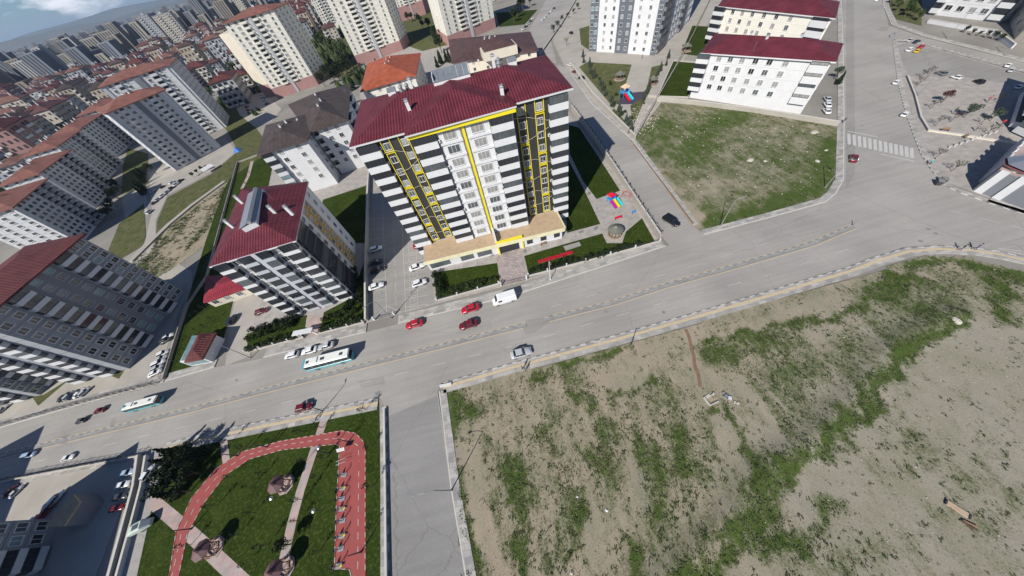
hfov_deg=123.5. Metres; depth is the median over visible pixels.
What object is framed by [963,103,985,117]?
broadleaf tree
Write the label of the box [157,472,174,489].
broadleaf tree
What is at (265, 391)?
kerb
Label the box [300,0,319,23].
city block
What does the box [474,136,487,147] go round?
window
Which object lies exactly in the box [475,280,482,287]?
shrub
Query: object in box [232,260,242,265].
window
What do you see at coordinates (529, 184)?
window
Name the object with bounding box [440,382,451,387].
curb wall
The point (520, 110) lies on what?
window
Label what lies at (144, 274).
window
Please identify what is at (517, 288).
pavement
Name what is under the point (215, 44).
city block
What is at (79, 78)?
city block
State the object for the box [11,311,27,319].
window
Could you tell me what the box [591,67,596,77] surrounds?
conifer tree
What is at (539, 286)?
kerb
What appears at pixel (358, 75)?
city trees
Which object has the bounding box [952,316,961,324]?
boulder
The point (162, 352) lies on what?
parked car
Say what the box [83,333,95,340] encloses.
window
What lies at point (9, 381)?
window
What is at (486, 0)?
window group
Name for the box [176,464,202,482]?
broadleaf tree
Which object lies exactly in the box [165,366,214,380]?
kerb
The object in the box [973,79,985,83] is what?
parked car
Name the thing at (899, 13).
lawn
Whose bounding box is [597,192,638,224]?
play area
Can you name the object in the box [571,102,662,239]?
retaining wall
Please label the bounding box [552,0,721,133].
tower yard
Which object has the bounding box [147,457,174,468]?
conifer tree
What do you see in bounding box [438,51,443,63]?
conifer tree
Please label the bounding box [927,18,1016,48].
terrace wall
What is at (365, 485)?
sapling
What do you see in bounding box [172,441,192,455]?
broadleaf tree
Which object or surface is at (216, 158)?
access road
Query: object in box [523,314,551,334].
tarmac patch
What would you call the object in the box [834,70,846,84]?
conifer tree
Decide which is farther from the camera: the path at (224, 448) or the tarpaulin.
the tarpaulin
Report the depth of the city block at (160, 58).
272.96 m
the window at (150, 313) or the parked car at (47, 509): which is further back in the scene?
the window at (150, 313)
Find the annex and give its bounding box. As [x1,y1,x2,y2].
[203,275,252,306]
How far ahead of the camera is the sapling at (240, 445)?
55.03 m
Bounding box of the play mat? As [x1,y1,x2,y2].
[617,91,644,103]
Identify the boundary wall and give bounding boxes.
[364,171,370,320]
[633,144,693,223]
[635,0,709,137]
[654,97,840,125]
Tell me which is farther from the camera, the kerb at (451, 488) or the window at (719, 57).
the window at (719, 57)
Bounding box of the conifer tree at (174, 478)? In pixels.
[164,471,196,484]
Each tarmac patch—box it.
[59,434,69,444]
[110,418,115,426]
[358,376,384,387]
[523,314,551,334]
[563,242,580,250]
[846,0,854,188]
[877,27,887,30]
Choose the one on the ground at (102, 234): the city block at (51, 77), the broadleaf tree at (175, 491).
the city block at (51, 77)
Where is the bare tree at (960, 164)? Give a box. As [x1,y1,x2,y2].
[951,160,969,171]
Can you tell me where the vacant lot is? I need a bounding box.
[631,103,836,231]
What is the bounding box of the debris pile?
[703,392,718,405]
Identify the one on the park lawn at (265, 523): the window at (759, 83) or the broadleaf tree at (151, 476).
the broadleaf tree at (151, 476)
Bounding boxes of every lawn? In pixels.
[137,403,379,575]
[166,299,232,377]
[187,157,271,304]
[246,315,306,350]
[310,28,357,81]
[322,186,365,242]
[322,263,363,330]
[403,11,446,50]
[434,263,499,301]
[496,10,536,26]
[524,219,653,277]
[566,160,599,232]
[569,125,619,198]
[579,26,588,49]
[580,62,630,126]
[630,64,663,124]
[660,61,694,95]
[681,26,707,55]
[889,0,921,24]
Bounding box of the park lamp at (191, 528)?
[168,527,192,531]
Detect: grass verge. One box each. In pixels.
[32,382,65,404]
[111,370,123,378]
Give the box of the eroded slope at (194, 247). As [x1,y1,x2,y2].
[138,181,227,276]
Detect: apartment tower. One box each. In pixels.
[96,86,220,170]
[97,57,228,133]
[219,2,328,98]
[311,0,338,27]
[327,0,409,64]
[349,53,572,269]
[395,0,430,20]
[428,0,495,45]
[589,0,693,54]
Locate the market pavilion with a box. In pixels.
[973,138,1023,208]
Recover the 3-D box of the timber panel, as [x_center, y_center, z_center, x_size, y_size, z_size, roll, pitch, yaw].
[59.353,29.425,36.620,0.750,0.300,2.221,-40,57,-18]
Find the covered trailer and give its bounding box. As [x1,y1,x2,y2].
[127,517,153,536]
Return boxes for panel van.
[492,289,516,305]
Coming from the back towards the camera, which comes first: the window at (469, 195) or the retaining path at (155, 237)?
the retaining path at (155, 237)
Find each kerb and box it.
[0,322,526,457]
[0,381,162,427]
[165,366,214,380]
[167,397,378,443]
[169,430,365,575]
[263,331,365,357]
[385,406,389,575]
[398,246,664,323]
[439,391,466,575]
[443,245,1023,382]
[545,225,855,321]
[572,75,694,224]
[704,0,844,234]
[883,0,1023,61]
[892,39,1023,213]
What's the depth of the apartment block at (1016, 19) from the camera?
101.56 m
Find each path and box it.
[128,181,225,261]
[146,498,248,575]
[220,440,229,462]
[241,161,252,188]
[279,420,326,558]
[306,316,321,337]
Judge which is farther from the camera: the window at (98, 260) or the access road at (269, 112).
the access road at (269, 112)
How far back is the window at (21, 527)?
50.75 m
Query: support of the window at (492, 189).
in the apartment tower at (465, 166)
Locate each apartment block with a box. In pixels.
[0,149,114,207]
[0,177,105,248]
[0,233,185,384]
[0,368,54,405]
[0,519,54,575]
[18,128,123,177]
[51,113,134,156]
[76,98,112,116]
[209,181,356,315]
[257,114,340,190]
[288,84,365,173]
[360,53,427,98]
[448,31,538,75]
[687,30,843,113]
[705,0,839,40]
[928,0,1023,22]
[1008,92,1023,136]
[1009,4,1023,42]
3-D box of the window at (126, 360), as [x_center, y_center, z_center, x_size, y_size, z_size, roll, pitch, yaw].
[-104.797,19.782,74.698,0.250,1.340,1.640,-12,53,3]
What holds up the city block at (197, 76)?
on the ground at (102, 234)
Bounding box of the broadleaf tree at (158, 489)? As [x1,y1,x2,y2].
[148,477,173,493]
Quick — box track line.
[172,438,358,573]
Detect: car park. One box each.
[368,188,433,319]
[898,43,1023,91]
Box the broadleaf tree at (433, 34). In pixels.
[430,30,436,38]
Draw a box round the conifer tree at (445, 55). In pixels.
[443,48,446,61]
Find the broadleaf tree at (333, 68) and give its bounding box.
[329,64,340,79]
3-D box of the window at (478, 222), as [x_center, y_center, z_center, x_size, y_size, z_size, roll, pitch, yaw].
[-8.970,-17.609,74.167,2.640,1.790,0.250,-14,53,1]
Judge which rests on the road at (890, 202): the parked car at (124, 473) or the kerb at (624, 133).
the kerb at (624, 133)
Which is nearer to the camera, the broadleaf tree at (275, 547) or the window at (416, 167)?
the broadleaf tree at (275, 547)
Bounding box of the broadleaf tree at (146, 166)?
[141,163,156,173]
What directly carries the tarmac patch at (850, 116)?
on the road at (890, 202)
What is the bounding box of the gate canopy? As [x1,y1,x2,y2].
[292,327,317,337]
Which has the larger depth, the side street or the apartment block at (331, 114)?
the apartment block at (331, 114)
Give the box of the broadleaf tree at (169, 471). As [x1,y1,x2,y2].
[158,469,177,481]
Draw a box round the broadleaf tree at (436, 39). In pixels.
[433,34,441,52]
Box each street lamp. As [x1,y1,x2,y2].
[212,344,250,357]
[363,292,391,318]
[411,489,451,497]
[720,196,745,226]
[824,158,861,187]
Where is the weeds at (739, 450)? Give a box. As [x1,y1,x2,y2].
[451,260,1023,575]
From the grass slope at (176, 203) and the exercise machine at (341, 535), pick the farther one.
the grass slope at (176, 203)
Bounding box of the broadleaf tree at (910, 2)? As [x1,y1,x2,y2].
[904,0,917,12]
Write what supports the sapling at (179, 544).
on the park lawn at (265, 523)
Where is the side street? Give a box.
[389,396,464,575]
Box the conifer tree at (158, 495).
[151,488,182,502]
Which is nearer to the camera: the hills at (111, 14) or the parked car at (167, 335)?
the parked car at (167, 335)
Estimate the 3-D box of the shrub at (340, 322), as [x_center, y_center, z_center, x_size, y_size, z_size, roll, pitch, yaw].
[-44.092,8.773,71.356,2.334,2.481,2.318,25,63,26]
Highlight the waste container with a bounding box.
[935,178,945,185]
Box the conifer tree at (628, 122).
[626,115,630,125]
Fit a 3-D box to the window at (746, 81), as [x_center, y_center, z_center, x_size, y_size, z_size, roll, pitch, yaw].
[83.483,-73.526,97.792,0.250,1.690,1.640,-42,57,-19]
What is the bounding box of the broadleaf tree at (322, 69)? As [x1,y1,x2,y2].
[319,64,330,79]
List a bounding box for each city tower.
[135,13,166,36]
[150,11,187,42]
[233,0,249,11]
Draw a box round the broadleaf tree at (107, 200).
[103,197,117,206]
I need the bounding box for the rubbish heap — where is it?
[722,391,731,399]
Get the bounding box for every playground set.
[606,192,622,208]
[619,84,633,100]
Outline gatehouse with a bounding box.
[180,332,224,365]
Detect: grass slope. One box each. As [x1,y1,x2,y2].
[108,204,145,257]
[122,149,147,194]
[155,151,260,245]
[224,103,261,150]
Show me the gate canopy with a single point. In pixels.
(301, 331)
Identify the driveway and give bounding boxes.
[225,295,261,364]
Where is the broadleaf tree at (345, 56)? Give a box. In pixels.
[337,53,350,68]
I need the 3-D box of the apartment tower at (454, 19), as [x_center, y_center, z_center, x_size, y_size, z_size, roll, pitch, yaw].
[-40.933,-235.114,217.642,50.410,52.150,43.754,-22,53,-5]
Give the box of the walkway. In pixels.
[497,248,525,284]
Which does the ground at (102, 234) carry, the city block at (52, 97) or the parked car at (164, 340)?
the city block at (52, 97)
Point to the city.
(21, 67)
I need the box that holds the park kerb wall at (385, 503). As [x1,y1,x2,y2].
[383,409,387,575]
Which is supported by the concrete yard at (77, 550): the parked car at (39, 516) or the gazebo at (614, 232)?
the parked car at (39, 516)
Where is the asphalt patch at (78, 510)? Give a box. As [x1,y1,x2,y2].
[44,494,103,526]
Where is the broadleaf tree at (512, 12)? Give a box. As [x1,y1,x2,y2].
[509,8,516,18]
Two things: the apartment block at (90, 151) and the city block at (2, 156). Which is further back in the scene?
the city block at (2, 156)
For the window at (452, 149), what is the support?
in the apartment tower at (465, 166)
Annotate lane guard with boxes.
[539,0,575,55]
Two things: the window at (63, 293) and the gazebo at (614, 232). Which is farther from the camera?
the gazebo at (614, 232)
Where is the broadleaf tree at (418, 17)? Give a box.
[414,13,421,22]
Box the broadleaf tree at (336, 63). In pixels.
[333,61,342,76]
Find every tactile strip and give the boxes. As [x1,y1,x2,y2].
[164,402,377,447]
[443,248,1023,388]
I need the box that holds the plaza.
[897,42,1023,197]
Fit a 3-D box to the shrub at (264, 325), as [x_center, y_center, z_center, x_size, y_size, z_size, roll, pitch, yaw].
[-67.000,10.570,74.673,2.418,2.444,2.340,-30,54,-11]
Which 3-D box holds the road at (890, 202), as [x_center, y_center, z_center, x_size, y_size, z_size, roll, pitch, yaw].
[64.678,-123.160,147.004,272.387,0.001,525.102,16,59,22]
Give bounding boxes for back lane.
[338,168,359,182]
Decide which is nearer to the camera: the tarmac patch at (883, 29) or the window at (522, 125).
the window at (522, 125)
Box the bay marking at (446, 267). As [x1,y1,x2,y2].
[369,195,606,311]
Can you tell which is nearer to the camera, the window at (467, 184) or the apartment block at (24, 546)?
the apartment block at (24, 546)
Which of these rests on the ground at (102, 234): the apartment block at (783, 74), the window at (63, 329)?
the apartment block at (783, 74)
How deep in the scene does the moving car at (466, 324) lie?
64.66 m
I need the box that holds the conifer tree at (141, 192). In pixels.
[131,185,146,195]
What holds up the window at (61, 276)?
in the apartment block at (76, 309)
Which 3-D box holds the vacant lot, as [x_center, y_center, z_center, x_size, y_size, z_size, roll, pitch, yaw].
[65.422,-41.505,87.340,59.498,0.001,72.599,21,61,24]
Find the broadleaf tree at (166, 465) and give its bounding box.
[156,458,183,475]
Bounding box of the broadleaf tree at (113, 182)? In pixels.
[105,178,121,187]
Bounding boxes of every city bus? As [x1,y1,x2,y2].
[119,395,164,412]
[301,348,353,371]
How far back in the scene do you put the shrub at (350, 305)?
74.08 m
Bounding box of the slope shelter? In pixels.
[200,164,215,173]
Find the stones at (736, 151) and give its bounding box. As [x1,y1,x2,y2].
[672,115,829,218]
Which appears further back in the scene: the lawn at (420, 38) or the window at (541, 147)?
the lawn at (420, 38)
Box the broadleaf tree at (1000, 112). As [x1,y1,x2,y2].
[989,107,1008,120]
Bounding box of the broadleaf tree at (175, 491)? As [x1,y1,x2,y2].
[163,482,190,499]
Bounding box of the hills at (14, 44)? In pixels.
[0,0,187,51]
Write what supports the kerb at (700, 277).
on the road at (890, 202)
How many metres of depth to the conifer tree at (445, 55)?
195.47 m
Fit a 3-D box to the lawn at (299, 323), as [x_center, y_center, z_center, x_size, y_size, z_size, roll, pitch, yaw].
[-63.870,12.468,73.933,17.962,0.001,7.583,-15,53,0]
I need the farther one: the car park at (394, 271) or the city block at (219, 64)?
the city block at (219, 64)
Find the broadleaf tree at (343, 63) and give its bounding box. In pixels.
[338,60,348,72]
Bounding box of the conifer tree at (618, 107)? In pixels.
[616,101,620,111]
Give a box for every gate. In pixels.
[371,311,394,319]
[499,275,526,286]
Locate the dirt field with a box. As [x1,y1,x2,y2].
[447,255,1023,575]
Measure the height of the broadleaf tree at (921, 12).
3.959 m
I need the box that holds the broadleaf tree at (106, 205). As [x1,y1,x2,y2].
[100,203,114,210]
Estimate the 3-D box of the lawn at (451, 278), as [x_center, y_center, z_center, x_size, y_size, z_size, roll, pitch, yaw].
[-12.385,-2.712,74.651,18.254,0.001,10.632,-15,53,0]
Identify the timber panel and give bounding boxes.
[944,499,971,518]
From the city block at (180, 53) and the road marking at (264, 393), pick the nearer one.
the road marking at (264, 393)
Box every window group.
[176,59,227,117]
[283,4,321,69]
[388,0,405,37]
[429,0,490,30]
[589,0,693,48]
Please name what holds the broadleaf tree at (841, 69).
on the ground at (102, 234)
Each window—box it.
[0,306,11,314]
[0,322,15,330]
[0,523,8,533]
[1,383,11,387]
[5,379,15,383]
[7,535,24,546]
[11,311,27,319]
[13,522,30,532]
[15,326,30,335]
[15,386,25,390]
[19,382,29,386]
[27,316,42,324]
[28,278,43,286]
[28,388,38,392]
[28,533,45,544]
[31,331,46,339]
[32,385,41,388]
[34,520,49,530]
[41,283,56,292]
[42,267,55,275]
[42,321,56,328]
[46,335,60,343]
[55,272,69,280]
[56,289,70,297]
[56,325,70,332]
[60,339,73,347]
[68,277,81,286]
[69,245,80,252]
[69,294,82,302]
[70,329,83,337]
[74,343,86,351]
[76,239,87,246]
[81,251,91,257]
[81,283,93,291]
[82,299,94,307]
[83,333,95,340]
[87,347,98,354]
[88,245,98,251]
[92,256,103,263]
[93,288,104,295]
[94,303,106,311]
[95,337,106,344]
[99,251,109,257]
[99,351,110,357]
[104,262,114,268]
[104,293,116,300]
[105,308,117,315]
[107,341,117,347]
[110,256,119,262]
[110,354,120,361]
[115,267,124,273]
[115,297,126,304]
[116,312,127,319]
[118,344,128,351]
[120,261,129,267]
[121,357,130,364]
[125,272,134,278]
[126,301,136,308]
[127,316,137,323]
[128,348,138,354]
[130,266,139,272]
[135,277,143,283]
[136,306,145,312]
[137,320,147,327]
[140,271,148,277]
[144,281,152,287]
[145,310,154,316]
[146,324,155,330]
[149,276,157,281]
[153,286,161,291]
[154,313,163,320]
[158,280,165,286]
[162,290,169,295]
[166,284,173,290]
[170,294,177,299]
[174,288,181,294]
[183,360,208,364]
[210,300,220,304]
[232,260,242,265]
[235,291,244,296]
[242,267,253,273]
[253,275,263,280]
[263,282,273,286]
[271,248,282,253]
[272,288,281,293]
[280,255,291,261]
[290,263,300,269]
[299,270,308,276]
[307,277,316,282]
[315,283,324,288]
[383,142,391,150]
[390,156,398,163]
[397,168,404,175]
[400,138,409,146]
[402,180,410,186]
[407,151,415,158]
[408,190,415,196]
[413,164,420,171]
[414,200,420,206]
[418,176,425,182]
[424,186,430,192]
[428,197,435,202]
[442,129,456,140]
[447,143,461,154]
[452,157,465,167]
[456,169,468,178]
[460,180,472,189]
[464,191,475,199]
[467,201,478,209]
[470,121,484,133]
[470,210,481,217]
[473,219,483,226]
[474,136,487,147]
[476,227,486,233]
[477,150,490,160]
[481,162,493,172]
[484,174,495,183]
[487,185,498,193]
[489,195,500,203]
[492,205,502,212]
[494,213,504,220]
[496,222,506,228]
[517,107,524,115]
[519,121,525,129]
[521,135,527,142]
[523,148,528,155]
[524,160,530,166]
[526,171,531,177]
[527,181,532,187]
[536,102,542,110]
[537,117,543,125]
[538,131,544,138]
[539,144,544,150]
[540,156,545,162]
[541,167,546,173]
[712,65,718,70]
[716,55,721,61]
[723,66,729,71]
[727,56,733,62]
[730,77,736,82]
[734,67,741,72]
[738,57,745,62]
[743,78,749,84]
[747,68,754,74]
[751,89,758,95]
[752,58,759,64]
[756,80,763,85]
[760,69,768,75]
[766,59,773,65]
[766,91,773,96]
[771,81,778,87]
[776,71,784,77]
[781,60,789,66]
[943,5,953,10]
[955,6,965,11]
[967,7,977,12]
[979,8,989,14]
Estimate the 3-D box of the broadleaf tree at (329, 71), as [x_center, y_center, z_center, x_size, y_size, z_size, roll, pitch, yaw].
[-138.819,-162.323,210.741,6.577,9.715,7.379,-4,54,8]
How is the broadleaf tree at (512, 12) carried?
on the lawn at (507, 19)
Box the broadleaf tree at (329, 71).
[325,68,334,78]
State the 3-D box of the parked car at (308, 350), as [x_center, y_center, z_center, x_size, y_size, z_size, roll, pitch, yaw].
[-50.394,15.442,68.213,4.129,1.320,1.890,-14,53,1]
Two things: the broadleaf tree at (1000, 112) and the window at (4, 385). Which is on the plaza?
the broadleaf tree at (1000, 112)
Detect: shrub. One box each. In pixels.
[246,326,255,331]
[260,322,268,329]
[264,328,272,334]
[265,337,271,344]
[273,323,281,331]
[278,334,285,341]
[283,321,292,327]
[283,333,291,338]
[289,314,297,320]
[318,324,324,332]
[324,313,332,318]
[333,312,340,318]
[338,316,344,325]
[345,301,352,308]
[347,315,355,322]
[352,305,357,313]
[353,287,362,293]
[353,316,362,322]
[355,297,362,303]
[431,270,437,278]
[432,278,440,286]
[448,287,455,294]
[464,284,471,288]
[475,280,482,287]
[600,249,606,256]
[614,244,619,251]
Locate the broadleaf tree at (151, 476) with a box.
[144,468,163,483]
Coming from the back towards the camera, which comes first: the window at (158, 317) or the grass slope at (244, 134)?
the grass slope at (244, 134)
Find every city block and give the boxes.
[0,83,35,100]
[0,93,35,108]
[0,105,26,117]
[0,117,50,156]
[0,151,7,160]
[0,153,26,181]
[5,109,32,117]
[19,115,59,134]
[23,100,43,111]
[26,81,40,87]
[27,85,46,98]
[29,99,80,128]
[30,75,44,82]
[36,95,48,101]
[39,74,63,82]
[39,80,51,86]
[41,82,60,95]
[42,94,58,101]
[48,79,65,84]
[54,69,68,79]
[55,78,95,105]
[55,92,88,111]
[64,63,94,82]
[69,75,90,82]
[77,63,91,68]
[85,97,110,109]
[87,74,109,99]
[90,61,107,71]
[91,67,103,78]
[101,65,119,76]
[107,56,127,70]
[125,55,149,67]
[128,49,146,57]
[136,39,150,50]
[141,47,148,54]
[144,53,153,59]
[146,41,169,58]
[147,35,168,46]
[149,55,168,60]
[154,48,187,65]
[159,35,173,45]
[167,42,179,49]
[167,48,188,61]
[176,37,208,61]
[184,31,201,43]
[184,58,216,82]
[187,67,208,88]
[194,19,211,35]
[199,40,206,47]
[200,47,216,58]
[202,30,233,63]
[205,58,227,71]
[207,68,254,108]
[211,22,226,32]
[212,16,224,24]
[222,66,255,90]
[226,49,243,68]
[286,0,294,11]
[292,0,318,29]
[295,5,317,33]
[297,15,313,38]
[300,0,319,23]
[321,21,341,41]
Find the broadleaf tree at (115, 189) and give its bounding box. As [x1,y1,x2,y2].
[110,186,122,193]
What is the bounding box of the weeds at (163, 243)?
[131,186,225,274]
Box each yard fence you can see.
[0,381,158,426]
[158,153,256,379]
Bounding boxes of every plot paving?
[233,166,366,341]
[359,45,663,322]
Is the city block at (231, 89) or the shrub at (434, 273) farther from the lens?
the city block at (231, 89)
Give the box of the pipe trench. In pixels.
[684,329,701,386]
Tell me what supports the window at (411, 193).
in the apartment tower at (465, 166)
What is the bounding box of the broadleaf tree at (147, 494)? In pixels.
[139,483,169,501]
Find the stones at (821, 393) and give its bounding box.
[469,265,1022,574]
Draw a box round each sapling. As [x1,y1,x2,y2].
[173,543,190,548]
[234,443,248,448]
[251,542,267,549]
[288,496,303,502]
[360,483,373,489]
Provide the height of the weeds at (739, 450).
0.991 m
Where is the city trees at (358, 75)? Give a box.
[0,12,375,191]
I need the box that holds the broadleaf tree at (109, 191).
[103,187,119,198]
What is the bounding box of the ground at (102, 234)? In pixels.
[0,0,1023,575]
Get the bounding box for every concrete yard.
[0,264,191,419]
[0,460,134,575]
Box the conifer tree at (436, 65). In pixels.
[434,56,439,67]
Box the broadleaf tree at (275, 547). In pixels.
[269,535,291,553]
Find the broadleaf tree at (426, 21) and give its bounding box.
[424,17,429,30]
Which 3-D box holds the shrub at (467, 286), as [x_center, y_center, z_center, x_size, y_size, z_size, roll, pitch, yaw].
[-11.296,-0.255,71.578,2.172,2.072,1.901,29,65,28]
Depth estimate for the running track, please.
50.63 m
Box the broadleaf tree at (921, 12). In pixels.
[916,9,926,20]
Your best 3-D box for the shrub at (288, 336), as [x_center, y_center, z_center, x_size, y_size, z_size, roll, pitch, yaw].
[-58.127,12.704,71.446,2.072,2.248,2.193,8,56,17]
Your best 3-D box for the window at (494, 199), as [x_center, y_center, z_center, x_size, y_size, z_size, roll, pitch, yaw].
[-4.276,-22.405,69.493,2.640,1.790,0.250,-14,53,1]
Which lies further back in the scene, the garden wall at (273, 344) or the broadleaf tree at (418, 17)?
the broadleaf tree at (418, 17)
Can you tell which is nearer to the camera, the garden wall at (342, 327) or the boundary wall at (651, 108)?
the garden wall at (342, 327)
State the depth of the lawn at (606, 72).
138.08 m
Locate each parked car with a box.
[0,404,9,413]
[1,484,17,497]
[8,484,24,498]
[19,451,37,458]
[33,510,50,519]
[40,502,56,515]
[41,497,60,510]
[46,489,65,503]
[56,391,69,402]
[60,453,75,461]
[65,389,80,399]
[72,388,85,398]
[74,417,87,424]
[77,387,91,396]
[93,407,106,413]
[108,502,125,512]
[111,491,129,500]
[114,480,131,489]
[119,468,132,476]
[139,465,155,481]
[147,368,162,377]
[150,358,166,367]
[150,363,163,370]
[154,353,168,360]
[156,349,169,356]
[159,336,171,344]
[160,332,174,339]
[225,314,238,325]
[254,307,267,315]
[284,350,299,359]
[301,346,317,355]
[317,341,334,350]
[368,282,383,290]
[369,245,381,252]
[369,258,383,265]
[370,265,384,273]
[405,318,422,329]
[409,262,424,271]
[412,278,426,287]
[461,303,479,313]
[662,213,680,226]
[822,102,831,107]
[822,108,831,113]
[823,96,831,101]
[848,154,858,162]
[900,111,909,116]
[905,47,914,51]
[935,70,947,75]
[950,75,962,79]
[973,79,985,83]
[1013,84,1023,88]
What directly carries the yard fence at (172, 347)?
on the lawn at (259, 177)
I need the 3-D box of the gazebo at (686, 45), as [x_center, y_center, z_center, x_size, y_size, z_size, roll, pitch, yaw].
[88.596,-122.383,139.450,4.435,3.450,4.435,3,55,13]
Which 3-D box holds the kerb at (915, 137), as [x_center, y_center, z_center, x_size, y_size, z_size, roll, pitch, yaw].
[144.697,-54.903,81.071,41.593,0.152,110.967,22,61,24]
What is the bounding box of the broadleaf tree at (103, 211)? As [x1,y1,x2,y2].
[94,207,113,217]
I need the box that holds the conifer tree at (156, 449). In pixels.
[152,446,180,456]
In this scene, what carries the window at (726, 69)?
in the apartment block at (783, 74)
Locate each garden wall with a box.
[243,335,304,352]
[314,320,364,334]
[435,281,498,301]
[527,238,661,276]
[648,95,688,98]
[658,60,695,93]
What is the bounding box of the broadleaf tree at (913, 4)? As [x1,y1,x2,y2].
[903,2,916,16]
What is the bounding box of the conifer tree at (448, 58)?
[446,49,450,62]
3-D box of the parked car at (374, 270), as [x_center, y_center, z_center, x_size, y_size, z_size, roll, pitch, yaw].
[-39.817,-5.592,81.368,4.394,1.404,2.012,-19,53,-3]
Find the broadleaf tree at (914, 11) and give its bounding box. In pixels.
[912,8,920,15]
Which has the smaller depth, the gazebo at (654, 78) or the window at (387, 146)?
the window at (387, 146)
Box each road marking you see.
[0,322,522,458]
[3,131,1023,469]
[550,225,854,321]
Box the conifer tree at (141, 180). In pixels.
[131,172,147,183]
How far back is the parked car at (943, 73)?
92.93 m
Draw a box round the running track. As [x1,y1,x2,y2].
[170,431,364,575]
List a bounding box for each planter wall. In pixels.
[0,454,139,482]
[106,454,143,575]
[114,455,149,575]
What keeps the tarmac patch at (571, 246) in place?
on the lawn at (638, 231)
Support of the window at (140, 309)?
in the apartment block at (76, 309)
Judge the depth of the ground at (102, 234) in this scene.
111.10 m
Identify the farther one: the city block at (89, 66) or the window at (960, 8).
the city block at (89, 66)
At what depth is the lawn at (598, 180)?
95.55 m
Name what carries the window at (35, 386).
in the apartment block at (15, 387)
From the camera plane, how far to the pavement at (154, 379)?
71.41 m
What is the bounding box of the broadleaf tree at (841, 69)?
[833,66,844,79]
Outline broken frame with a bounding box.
[959,519,978,531]
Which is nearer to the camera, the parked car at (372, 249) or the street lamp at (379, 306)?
the street lamp at (379, 306)
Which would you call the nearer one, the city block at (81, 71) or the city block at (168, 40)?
the city block at (81, 71)
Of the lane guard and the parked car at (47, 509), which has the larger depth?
the lane guard
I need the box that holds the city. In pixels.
[0,0,282,89]
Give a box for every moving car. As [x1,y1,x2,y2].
[294,402,312,412]
[459,318,477,330]
[510,347,531,359]
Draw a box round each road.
[0,0,1023,575]
[122,190,146,216]
[130,138,234,265]
[236,91,280,126]
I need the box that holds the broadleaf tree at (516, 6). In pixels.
[513,3,518,17]
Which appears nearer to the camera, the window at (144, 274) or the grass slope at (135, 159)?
the window at (144, 274)
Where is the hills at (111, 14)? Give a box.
[11,0,178,39]
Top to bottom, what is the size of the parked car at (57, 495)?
1.003 m
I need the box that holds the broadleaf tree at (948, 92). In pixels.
[941,90,956,102]
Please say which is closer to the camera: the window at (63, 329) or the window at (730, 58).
the window at (63, 329)
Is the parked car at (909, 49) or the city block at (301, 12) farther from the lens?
the city block at (301, 12)
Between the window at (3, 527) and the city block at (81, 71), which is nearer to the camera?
the window at (3, 527)
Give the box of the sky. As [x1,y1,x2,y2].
[0,0,154,41]
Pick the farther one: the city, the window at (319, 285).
the city
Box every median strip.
[0,323,525,456]
[545,225,853,320]
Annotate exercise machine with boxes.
[330,562,342,571]
[332,545,343,551]
[334,496,344,501]
[334,505,344,512]
[334,517,345,523]
[334,532,344,540]
[335,485,345,491]
[337,472,346,477]
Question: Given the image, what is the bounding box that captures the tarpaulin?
[234,147,241,152]
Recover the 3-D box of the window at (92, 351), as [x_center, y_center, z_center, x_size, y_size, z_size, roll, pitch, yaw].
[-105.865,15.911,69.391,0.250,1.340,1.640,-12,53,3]
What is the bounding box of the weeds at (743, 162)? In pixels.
[641,109,835,229]
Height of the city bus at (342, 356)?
2.975 m
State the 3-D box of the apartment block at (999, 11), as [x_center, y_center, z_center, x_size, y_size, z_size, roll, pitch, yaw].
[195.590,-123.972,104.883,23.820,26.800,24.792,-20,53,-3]
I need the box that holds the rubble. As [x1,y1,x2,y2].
[632,103,658,135]
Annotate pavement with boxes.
[0,375,166,426]
[0,453,143,486]
[165,359,217,379]
[165,398,378,446]
[264,323,366,355]
[380,406,384,575]
[398,240,664,322]
[440,389,475,575]
[443,246,1023,392]
[571,73,698,224]
[700,0,843,233]
[884,0,1023,60]
[893,39,1023,212]
[989,198,1023,211]
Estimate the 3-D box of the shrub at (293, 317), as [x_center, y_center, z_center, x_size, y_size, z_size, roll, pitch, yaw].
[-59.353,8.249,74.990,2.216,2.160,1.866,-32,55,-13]
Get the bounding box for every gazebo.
[191,535,224,562]
[264,554,294,575]
[267,474,294,494]
[606,224,623,240]
[614,71,624,80]
[647,76,657,85]
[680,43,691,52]
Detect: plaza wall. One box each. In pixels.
[906,75,929,130]
[928,129,1017,143]
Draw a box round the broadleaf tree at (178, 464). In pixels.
[171,454,195,471]
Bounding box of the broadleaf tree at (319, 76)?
[314,72,325,86]
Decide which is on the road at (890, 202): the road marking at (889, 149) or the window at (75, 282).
the road marking at (889, 149)
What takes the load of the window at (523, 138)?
in the apartment tower at (465, 166)
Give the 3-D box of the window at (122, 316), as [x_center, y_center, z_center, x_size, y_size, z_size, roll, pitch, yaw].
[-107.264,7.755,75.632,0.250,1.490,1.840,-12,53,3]
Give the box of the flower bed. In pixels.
[538,250,573,262]
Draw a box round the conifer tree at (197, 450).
[180,445,210,457]
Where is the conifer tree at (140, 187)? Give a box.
[131,181,147,191]
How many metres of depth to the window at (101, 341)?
71.08 m
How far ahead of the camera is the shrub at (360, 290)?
76.76 m
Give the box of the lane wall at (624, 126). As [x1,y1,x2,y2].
[571,64,635,138]
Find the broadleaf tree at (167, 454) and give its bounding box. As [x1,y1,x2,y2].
[157,446,178,459]

